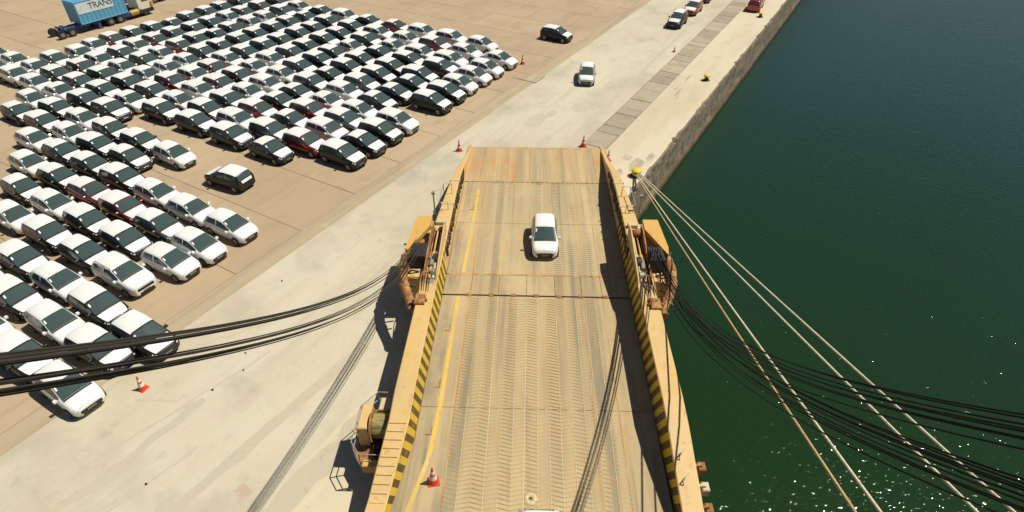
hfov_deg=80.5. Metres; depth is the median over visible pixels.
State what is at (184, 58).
hatchback car
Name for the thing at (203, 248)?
hatchback car
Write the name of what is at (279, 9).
hatchback car
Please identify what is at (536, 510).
hatchback car
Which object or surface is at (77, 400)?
hatchback car
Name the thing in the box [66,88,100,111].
hatchback car
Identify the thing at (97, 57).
hatchback car
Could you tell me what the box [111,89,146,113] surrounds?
sedan car
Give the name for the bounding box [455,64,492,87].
hatchback car
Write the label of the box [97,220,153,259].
hatchback car
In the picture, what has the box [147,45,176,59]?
hatchback car
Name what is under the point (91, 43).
hatchback car
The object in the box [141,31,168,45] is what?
hatchback car
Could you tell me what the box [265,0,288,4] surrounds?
hatchback car
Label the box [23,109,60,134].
hatchback car
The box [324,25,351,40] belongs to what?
hatchback car
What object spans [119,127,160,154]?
hatchback car
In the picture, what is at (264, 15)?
hatchback car
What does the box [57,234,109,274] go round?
hatchback car
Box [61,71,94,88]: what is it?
hatchback car
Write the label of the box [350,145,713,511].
stern ramp
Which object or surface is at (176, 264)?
hatchback car
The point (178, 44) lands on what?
hatchback car
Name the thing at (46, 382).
hoist wire
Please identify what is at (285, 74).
hatchback car
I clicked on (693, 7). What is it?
hatchback car
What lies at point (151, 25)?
hatchback car
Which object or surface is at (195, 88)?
hatchback car
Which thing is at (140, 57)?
hatchback car
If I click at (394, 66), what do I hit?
hatchback car
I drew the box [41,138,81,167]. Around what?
hatchback car
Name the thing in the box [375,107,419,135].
hatchback car
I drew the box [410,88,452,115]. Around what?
hatchback car
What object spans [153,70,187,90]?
hatchback car
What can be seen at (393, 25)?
sedan car
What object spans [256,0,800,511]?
quay wall
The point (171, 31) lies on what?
hatchback car
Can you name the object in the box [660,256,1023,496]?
hoist wire
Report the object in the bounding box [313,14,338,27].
hatchback car
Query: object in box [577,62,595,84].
hatchback car
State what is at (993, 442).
hoist wire
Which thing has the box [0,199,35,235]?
hatchback car
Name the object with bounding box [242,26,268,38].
hatchback car
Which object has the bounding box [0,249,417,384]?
hoist wire
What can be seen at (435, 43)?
hatchback car
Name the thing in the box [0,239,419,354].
hoist wire
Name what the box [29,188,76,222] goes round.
hatchback car
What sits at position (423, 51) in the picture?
hatchback car
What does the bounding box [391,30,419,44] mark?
hatchback car
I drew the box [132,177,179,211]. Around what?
hatchback car
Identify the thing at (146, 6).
lorry
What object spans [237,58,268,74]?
sedan car
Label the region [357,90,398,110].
sedan car
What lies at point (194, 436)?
apron
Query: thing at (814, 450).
mooring rope
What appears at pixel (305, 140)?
hatchback car
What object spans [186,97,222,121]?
hatchback car
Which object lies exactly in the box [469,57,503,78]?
hatchback car
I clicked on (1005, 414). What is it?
hoist wire
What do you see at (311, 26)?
hatchback car
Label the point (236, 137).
hatchback car
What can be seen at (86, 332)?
hatchback car
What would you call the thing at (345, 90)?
hatchback car
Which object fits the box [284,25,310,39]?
hatchback car
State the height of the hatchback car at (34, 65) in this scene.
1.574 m
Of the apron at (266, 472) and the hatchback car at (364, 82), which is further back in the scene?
the hatchback car at (364, 82)
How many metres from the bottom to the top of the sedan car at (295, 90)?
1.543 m
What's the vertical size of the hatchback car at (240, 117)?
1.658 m
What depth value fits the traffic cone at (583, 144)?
51.40 m
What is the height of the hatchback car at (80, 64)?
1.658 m
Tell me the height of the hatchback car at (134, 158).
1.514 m
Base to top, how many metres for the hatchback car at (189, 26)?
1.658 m
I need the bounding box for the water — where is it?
[638,0,1023,511]
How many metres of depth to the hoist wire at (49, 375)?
7.22 m
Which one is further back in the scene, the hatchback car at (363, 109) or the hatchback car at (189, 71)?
the hatchback car at (189, 71)
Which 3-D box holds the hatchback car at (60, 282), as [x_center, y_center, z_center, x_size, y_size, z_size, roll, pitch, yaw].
[-27.337,1.491,36.578,3.802,1.514,1.980,19,42,22]
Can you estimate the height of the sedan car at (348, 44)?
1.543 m
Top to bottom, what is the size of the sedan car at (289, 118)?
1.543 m
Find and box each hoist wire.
[0,237,416,356]
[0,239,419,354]
[0,240,417,359]
[0,240,420,362]
[0,241,419,365]
[0,243,414,360]
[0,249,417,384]
[0,249,418,383]
[0,252,419,390]
[0,253,415,392]
[0,254,411,380]
[0,255,417,396]
[0,261,410,393]
[158,242,415,339]
[206,240,415,326]
[227,250,414,344]
[650,243,1023,487]
[651,252,1023,429]
[651,254,1023,502]
[651,262,1023,449]
[651,263,996,511]
[652,241,1023,480]
[652,248,1023,415]
[653,245,1023,490]
[653,256,1023,439]
[655,250,1023,424]
[655,263,1023,511]
[656,244,1023,483]
[658,249,1023,418]
[659,262,1023,508]
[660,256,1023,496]
[661,265,1023,437]
[663,261,1023,432]
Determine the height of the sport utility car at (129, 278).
1.709 m
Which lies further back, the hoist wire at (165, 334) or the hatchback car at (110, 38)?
the hatchback car at (110, 38)
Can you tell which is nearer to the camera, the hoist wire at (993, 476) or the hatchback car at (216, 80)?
the hoist wire at (993, 476)
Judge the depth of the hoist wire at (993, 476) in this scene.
10.55 m
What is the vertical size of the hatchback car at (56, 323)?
1.514 m
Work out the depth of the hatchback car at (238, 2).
81.40 m
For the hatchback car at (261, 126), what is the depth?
51.68 m
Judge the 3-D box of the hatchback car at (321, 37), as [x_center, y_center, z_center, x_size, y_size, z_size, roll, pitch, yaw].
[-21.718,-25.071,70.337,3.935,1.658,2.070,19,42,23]
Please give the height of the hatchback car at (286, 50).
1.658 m
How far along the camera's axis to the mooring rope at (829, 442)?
20.96 m
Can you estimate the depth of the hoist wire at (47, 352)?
7.05 m
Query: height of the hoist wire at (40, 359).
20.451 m
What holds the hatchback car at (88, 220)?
on the car lot
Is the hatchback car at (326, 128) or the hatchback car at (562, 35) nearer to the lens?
the hatchback car at (326, 128)
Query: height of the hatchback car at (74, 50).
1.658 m
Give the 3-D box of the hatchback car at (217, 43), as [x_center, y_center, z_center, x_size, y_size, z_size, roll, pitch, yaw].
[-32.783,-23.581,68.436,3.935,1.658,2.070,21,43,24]
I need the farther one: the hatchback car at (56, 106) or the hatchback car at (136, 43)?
the hatchback car at (136, 43)
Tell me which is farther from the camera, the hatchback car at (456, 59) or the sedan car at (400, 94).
the hatchback car at (456, 59)
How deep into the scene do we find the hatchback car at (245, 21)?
74.66 m
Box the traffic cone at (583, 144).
[580,135,586,147]
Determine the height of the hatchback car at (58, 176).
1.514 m
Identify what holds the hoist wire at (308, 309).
attached to the stern ramp
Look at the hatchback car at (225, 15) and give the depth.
76.27 m
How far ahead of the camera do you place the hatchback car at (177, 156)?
48.53 m
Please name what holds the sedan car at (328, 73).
on the car lot
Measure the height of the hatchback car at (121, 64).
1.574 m
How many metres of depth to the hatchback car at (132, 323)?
32.52 m
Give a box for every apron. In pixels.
[0,0,733,511]
[196,311,412,511]
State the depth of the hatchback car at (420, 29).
72.21 m
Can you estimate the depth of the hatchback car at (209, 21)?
74.46 m
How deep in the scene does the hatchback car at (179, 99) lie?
56.48 m
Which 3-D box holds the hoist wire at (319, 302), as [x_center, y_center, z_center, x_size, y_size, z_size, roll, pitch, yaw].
[-4.865,-0.302,16.720,0.023,20.479,28.164,-1,38,-2]
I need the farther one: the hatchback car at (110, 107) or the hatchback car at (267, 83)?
the hatchback car at (267, 83)
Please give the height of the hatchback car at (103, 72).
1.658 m
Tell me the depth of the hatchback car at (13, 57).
64.79 m
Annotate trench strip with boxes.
[579,0,749,149]
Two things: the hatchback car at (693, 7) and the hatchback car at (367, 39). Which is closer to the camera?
the hatchback car at (367, 39)
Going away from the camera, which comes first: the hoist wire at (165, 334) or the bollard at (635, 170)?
the hoist wire at (165, 334)
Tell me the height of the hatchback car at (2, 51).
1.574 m
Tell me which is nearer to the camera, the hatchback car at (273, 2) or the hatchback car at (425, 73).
the hatchback car at (425, 73)
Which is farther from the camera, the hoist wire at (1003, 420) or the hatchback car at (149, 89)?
the hatchback car at (149, 89)
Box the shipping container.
[61,0,127,24]
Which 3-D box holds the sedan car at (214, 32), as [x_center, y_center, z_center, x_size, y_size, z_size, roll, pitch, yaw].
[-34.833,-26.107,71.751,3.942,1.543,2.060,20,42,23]
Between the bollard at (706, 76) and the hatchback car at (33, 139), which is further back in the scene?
the bollard at (706, 76)
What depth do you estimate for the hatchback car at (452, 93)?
58.08 m
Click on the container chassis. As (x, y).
(62, 32)
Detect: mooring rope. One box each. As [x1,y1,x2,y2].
[635,174,856,511]
[636,174,881,511]
[638,173,978,511]
[639,173,1015,511]
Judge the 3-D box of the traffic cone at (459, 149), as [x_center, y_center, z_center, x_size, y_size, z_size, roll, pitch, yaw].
[-4.440,-9.277,50.736,0.480,0.990,0.480,-11,39,-13]
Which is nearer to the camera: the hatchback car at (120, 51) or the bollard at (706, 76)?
the bollard at (706, 76)
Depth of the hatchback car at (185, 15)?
76.13 m
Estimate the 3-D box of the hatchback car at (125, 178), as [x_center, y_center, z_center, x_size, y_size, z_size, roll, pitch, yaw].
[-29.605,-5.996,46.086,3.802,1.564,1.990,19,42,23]
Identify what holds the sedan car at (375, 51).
on the car lot
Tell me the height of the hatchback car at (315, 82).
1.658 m
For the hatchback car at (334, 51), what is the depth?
66.23 m
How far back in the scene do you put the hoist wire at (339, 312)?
17.33 m
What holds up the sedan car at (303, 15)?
on the car lot
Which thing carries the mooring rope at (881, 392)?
attached to the bollard at (635, 170)
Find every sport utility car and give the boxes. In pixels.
[91,250,157,298]
[666,8,688,28]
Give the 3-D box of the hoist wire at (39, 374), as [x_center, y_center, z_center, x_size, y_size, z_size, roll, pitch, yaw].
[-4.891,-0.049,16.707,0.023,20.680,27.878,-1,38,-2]
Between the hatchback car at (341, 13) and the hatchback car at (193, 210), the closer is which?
the hatchback car at (193, 210)
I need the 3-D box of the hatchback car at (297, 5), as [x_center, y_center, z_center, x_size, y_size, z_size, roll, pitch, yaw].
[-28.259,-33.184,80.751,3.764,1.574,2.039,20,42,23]
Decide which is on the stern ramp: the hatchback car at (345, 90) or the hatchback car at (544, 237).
the hatchback car at (544, 237)
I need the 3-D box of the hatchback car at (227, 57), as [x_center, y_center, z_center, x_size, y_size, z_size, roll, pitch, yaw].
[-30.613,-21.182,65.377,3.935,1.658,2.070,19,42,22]
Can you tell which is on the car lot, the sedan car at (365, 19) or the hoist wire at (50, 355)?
the sedan car at (365, 19)
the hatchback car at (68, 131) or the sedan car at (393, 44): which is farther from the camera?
the sedan car at (393, 44)
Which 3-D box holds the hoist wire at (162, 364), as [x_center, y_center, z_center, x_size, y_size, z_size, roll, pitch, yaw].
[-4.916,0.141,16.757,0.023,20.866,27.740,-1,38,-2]
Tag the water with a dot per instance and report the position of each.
(846, 180)
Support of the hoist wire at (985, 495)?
attached to the stern ramp
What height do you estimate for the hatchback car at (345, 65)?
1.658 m
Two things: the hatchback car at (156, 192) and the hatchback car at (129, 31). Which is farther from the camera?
the hatchback car at (129, 31)
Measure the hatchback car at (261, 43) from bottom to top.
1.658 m
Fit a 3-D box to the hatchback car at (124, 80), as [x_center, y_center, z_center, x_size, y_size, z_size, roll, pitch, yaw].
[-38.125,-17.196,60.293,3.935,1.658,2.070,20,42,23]
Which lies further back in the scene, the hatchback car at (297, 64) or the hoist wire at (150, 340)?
the hatchback car at (297, 64)
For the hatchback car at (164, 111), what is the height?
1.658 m
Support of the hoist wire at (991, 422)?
attached to the stern ramp
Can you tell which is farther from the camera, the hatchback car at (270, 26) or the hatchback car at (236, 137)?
the hatchback car at (270, 26)
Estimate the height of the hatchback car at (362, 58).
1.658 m
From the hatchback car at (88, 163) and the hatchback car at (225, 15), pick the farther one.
the hatchback car at (225, 15)
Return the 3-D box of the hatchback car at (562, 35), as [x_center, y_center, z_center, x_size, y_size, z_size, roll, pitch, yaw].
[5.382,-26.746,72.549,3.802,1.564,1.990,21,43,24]
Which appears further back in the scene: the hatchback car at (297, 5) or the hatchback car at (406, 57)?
the hatchback car at (297, 5)
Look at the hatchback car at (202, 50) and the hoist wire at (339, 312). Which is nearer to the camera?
the hoist wire at (339, 312)
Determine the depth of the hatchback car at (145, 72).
61.55 m
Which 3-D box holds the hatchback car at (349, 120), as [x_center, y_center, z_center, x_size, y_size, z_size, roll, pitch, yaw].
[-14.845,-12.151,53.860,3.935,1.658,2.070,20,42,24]
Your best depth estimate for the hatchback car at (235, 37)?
69.57 m
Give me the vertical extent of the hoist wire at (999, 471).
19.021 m
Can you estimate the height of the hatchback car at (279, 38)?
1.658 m
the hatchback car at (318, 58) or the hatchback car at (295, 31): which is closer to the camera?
the hatchback car at (318, 58)
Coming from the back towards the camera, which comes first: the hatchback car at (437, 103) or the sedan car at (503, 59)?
the sedan car at (503, 59)
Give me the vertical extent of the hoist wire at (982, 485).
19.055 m
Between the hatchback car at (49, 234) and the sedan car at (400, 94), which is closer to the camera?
the hatchback car at (49, 234)
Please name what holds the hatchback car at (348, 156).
on the car lot
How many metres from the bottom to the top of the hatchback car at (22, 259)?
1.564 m
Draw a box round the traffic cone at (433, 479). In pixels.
[427,468,439,487]
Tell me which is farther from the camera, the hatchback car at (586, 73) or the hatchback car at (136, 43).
the hatchback car at (136, 43)
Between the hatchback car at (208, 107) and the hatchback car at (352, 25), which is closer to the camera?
the hatchback car at (208, 107)
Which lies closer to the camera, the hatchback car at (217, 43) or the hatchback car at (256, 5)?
the hatchback car at (217, 43)
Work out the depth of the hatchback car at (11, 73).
61.47 m
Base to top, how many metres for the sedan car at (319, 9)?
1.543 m
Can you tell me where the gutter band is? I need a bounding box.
[0,0,650,455]
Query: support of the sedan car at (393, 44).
on the car lot
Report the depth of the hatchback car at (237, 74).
61.10 m
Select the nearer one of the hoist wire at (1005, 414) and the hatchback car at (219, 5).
the hoist wire at (1005, 414)
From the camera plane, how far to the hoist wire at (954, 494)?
10.57 m
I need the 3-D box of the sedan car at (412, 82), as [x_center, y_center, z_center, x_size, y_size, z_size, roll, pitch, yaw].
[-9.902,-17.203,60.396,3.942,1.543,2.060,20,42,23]
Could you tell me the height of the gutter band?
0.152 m
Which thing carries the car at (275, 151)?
on the car lot
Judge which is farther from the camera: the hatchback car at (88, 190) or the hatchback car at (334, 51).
the hatchback car at (334, 51)
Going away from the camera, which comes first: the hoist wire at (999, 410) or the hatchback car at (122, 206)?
the hoist wire at (999, 410)
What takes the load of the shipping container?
on the container chassis
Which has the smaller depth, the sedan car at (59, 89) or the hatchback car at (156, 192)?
the hatchback car at (156, 192)
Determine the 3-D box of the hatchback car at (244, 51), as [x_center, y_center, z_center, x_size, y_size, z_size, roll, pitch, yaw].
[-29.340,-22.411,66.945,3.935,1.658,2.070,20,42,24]
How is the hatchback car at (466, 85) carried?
on the car lot
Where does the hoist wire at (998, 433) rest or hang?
attached to the stern ramp
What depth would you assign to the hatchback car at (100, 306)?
34.36 m
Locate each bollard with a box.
[630,167,641,178]
[703,74,709,81]
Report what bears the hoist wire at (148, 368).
attached to the stern ramp
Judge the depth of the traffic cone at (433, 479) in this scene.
24.86 m
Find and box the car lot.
[0,0,639,433]
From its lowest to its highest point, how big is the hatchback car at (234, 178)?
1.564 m
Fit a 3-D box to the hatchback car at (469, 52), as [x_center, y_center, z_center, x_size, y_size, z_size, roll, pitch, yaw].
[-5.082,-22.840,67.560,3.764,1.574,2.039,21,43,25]
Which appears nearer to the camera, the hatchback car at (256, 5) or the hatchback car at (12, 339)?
the hatchback car at (12, 339)
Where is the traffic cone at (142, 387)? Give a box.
[136,376,149,392]
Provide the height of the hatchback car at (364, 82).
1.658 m
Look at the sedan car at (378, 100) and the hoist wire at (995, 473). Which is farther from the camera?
the sedan car at (378, 100)
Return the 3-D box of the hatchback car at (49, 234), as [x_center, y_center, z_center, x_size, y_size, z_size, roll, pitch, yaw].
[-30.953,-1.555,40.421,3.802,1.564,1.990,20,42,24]
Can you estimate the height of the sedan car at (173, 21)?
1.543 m
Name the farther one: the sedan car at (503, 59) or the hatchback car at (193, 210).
the sedan car at (503, 59)
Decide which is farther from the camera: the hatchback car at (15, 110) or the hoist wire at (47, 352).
the hatchback car at (15, 110)
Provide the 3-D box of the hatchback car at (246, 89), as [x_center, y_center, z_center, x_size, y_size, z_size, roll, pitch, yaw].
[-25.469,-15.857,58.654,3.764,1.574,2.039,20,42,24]
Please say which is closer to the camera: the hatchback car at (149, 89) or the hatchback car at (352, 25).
the hatchback car at (149, 89)
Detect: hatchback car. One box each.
[0,47,8,55]
[0,51,29,64]
[0,63,29,87]
[0,100,33,126]
[0,173,43,206]
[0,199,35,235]
[0,238,50,281]
[0,273,46,321]
[0,315,15,333]
[0,328,57,384]
[7,149,48,179]
[13,127,52,154]
[14,88,46,109]
[18,72,51,93]
[19,58,48,73]
[21,214,73,254]
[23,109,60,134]
[23,299,85,345]
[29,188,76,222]
[29,261,87,304]
[32,359,106,418]
[35,162,79,194]
[37,96,74,120]
[39,49,70,68]
[39,64,71,81]
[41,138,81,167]
[50,120,86,146]
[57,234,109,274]
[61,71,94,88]
[62,202,111,240]
[63,322,136,372]
[64,43,92,58]
[64,107,99,131]
[65,57,96,73]
[65,176,111,208]
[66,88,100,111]
[66,281,131,329]
[69,150,110,180]
[75,131,117,158]
[80,37,108,51]
[83,50,113,65]
[84,79,121,96]
[86,64,118,81]
[90,96,133,121]
[91,116,127,143]
[97,190,147,225]
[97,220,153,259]
[98,31,126,45]
[98,162,145,194]
[106,44,135,59]
[107,58,136,72]
[107,143,153,171]
[109,309,179,363]
[110,72,142,90]
[119,25,146,37]
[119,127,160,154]
[122,37,152,50]
[128,50,159,66]
[130,65,160,80]
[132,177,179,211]
[132,207,185,243]
[133,80,169,99]
[139,20,165,31]
[140,241,201,282]
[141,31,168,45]
[141,97,180,125]
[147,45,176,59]
[152,59,182,72]
[152,140,197,169]
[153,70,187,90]
[159,26,186,38]
[161,89,194,110]
[164,37,193,53]
[165,192,215,227]
[170,226,227,265]
[171,52,201,65]
[174,108,216,137]
[175,10,200,21]
[176,64,208,79]
[180,20,207,32]
[180,79,215,97]
[182,31,209,43]
[186,43,215,59]
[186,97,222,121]
[193,5,218,15]
[196,58,227,73]
[197,15,222,28]
[202,72,235,88]
[203,208,258,245]
[204,164,254,192]
[205,37,233,50]
[208,88,244,107]
[208,120,254,150]
[209,0,233,10]
[210,49,243,66]
[215,10,240,21]
[216,106,255,132]
[217,21,243,32]
[221,65,252,82]
[224,31,252,44]
[227,0,250,5]
[229,43,258,59]
[230,5,254,15]
[230,81,266,98]
[236,15,262,27]
[237,97,277,117]
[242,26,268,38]
[247,0,271,10]
[248,73,285,92]
[248,116,288,142]
[249,37,278,50]
[252,10,277,21]
[254,49,285,66]
[259,20,286,33]
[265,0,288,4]
[265,64,295,84]
[266,32,293,44]
[269,4,295,15]
[275,15,301,26]
[275,43,304,57]
[281,56,318,72]
[282,127,325,157]
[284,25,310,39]
[287,0,311,11]
[289,97,327,118]
[291,37,319,51]
[292,71,327,92]
[300,20,325,32]
[301,50,332,67]
[304,116,348,139]
[308,31,339,45]
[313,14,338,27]
[317,44,345,58]
[318,138,366,170]
[323,106,362,131]
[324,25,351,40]
[324,79,363,100]
[329,56,362,73]
[330,8,358,20]
[337,18,363,32]
[340,98,377,118]
[343,71,380,92]
[344,50,375,65]
[350,31,381,47]
[358,116,403,146]
[360,64,396,84]
[362,23,392,40]
[373,56,404,76]
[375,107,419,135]
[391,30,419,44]
[391,49,423,65]
[400,64,439,82]
[404,43,434,58]
[407,22,436,37]
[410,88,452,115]
[418,34,451,51]
[422,56,457,75]
[426,79,466,105]
[433,49,468,67]
[435,28,467,44]
[441,73,478,95]
[449,42,482,61]
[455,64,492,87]
[465,35,498,52]
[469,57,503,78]
[518,509,558,511]
[529,213,560,257]
[540,24,572,43]
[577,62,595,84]
[684,0,702,15]
[746,0,764,11]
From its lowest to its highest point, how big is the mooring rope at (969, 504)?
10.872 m
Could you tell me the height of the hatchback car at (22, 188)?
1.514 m
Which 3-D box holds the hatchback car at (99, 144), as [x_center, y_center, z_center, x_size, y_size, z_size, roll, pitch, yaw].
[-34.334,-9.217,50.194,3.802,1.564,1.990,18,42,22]
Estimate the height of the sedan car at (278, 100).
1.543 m
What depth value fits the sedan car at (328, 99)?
56.49 m
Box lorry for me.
[100,0,153,25]
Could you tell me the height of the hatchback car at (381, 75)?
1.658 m
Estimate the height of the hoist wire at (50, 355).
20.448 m
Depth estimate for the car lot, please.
51.22 m
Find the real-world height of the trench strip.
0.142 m
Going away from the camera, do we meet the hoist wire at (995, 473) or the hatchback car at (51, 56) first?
the hoist wire at (995, 473)
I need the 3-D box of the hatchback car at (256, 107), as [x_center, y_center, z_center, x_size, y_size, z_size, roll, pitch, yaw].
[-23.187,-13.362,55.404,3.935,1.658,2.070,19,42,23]
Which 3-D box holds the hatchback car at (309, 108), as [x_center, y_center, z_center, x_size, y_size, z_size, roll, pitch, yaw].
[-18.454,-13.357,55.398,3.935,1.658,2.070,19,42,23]
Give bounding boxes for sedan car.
[41,81,74,102]
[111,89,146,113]
[160,17,184,27]
[203,27,228,38]
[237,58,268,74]
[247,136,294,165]
[259,90,294,110]
[269,108,308,128]
[278,82,314,98]
[292,10,316,21]
[307,90,343,108]
[308,5,332,14]
[313,65,345,81]
[335,38,366,51]
[340,129,386,157]
[354,14,382,25]
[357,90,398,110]
[363,44,393,58]
[375,82,412,105]
[377,38,405,51]
[380,18,407,32]
[393,73,427,91]
[481,49,517,69]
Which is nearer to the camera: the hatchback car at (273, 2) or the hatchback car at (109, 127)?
the hatchback car at (109, 127)
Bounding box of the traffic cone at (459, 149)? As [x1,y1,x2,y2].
[456,140,462,151]
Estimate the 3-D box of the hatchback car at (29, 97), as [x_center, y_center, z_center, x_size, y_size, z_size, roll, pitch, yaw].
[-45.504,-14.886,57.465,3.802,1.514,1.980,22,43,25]
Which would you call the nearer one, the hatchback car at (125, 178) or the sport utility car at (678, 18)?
the hatchback car at (125, 178)
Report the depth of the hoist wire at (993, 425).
10.41 m
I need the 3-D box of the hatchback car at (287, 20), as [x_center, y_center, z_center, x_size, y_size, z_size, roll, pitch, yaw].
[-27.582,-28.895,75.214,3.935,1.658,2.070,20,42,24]
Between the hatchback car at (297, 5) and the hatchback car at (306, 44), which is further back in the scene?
the hatchback car at (297, 5)
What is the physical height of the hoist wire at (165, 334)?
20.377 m
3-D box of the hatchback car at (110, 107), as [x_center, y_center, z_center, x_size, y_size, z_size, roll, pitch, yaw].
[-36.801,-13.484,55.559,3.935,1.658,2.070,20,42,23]
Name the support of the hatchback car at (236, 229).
on the car lot
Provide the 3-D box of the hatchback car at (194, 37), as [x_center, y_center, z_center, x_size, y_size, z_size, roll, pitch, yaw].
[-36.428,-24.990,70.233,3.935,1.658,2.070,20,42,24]
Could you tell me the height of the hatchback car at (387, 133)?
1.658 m
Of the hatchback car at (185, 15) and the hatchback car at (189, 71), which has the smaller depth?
the hatchback car at (189, 71)
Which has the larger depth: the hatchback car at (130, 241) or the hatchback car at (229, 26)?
the hatchback car at (229, 26)
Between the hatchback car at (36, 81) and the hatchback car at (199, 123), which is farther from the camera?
the hatchback car at (36, 81)
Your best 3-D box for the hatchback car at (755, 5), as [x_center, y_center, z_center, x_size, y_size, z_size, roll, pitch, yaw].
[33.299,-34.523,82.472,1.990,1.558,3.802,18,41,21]
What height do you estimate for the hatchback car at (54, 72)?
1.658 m
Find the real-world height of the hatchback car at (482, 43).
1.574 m
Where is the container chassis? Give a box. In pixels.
[47,8,141,39]
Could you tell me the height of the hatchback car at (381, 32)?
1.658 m
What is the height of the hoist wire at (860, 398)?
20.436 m
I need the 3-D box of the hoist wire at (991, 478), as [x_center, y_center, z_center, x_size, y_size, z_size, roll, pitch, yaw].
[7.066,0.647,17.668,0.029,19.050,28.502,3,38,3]
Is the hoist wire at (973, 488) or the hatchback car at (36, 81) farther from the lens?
the hatchback car at (36, 81)
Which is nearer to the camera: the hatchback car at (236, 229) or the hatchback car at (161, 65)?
the hatchback car at (236, 229)
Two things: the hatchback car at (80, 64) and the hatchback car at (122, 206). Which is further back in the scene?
the hatchback car at (80, 64)
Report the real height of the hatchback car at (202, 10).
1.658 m
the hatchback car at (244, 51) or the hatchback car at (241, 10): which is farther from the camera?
the hatchback car at (241, 10)
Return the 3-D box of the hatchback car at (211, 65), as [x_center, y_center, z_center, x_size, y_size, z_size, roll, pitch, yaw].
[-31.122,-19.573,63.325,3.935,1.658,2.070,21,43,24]
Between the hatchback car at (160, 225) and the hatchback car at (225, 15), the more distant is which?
the hatchback car at (225, 15)
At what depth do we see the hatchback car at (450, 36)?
70.51 m
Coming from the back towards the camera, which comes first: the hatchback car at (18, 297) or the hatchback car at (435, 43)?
the hatchback car at (435, 43)

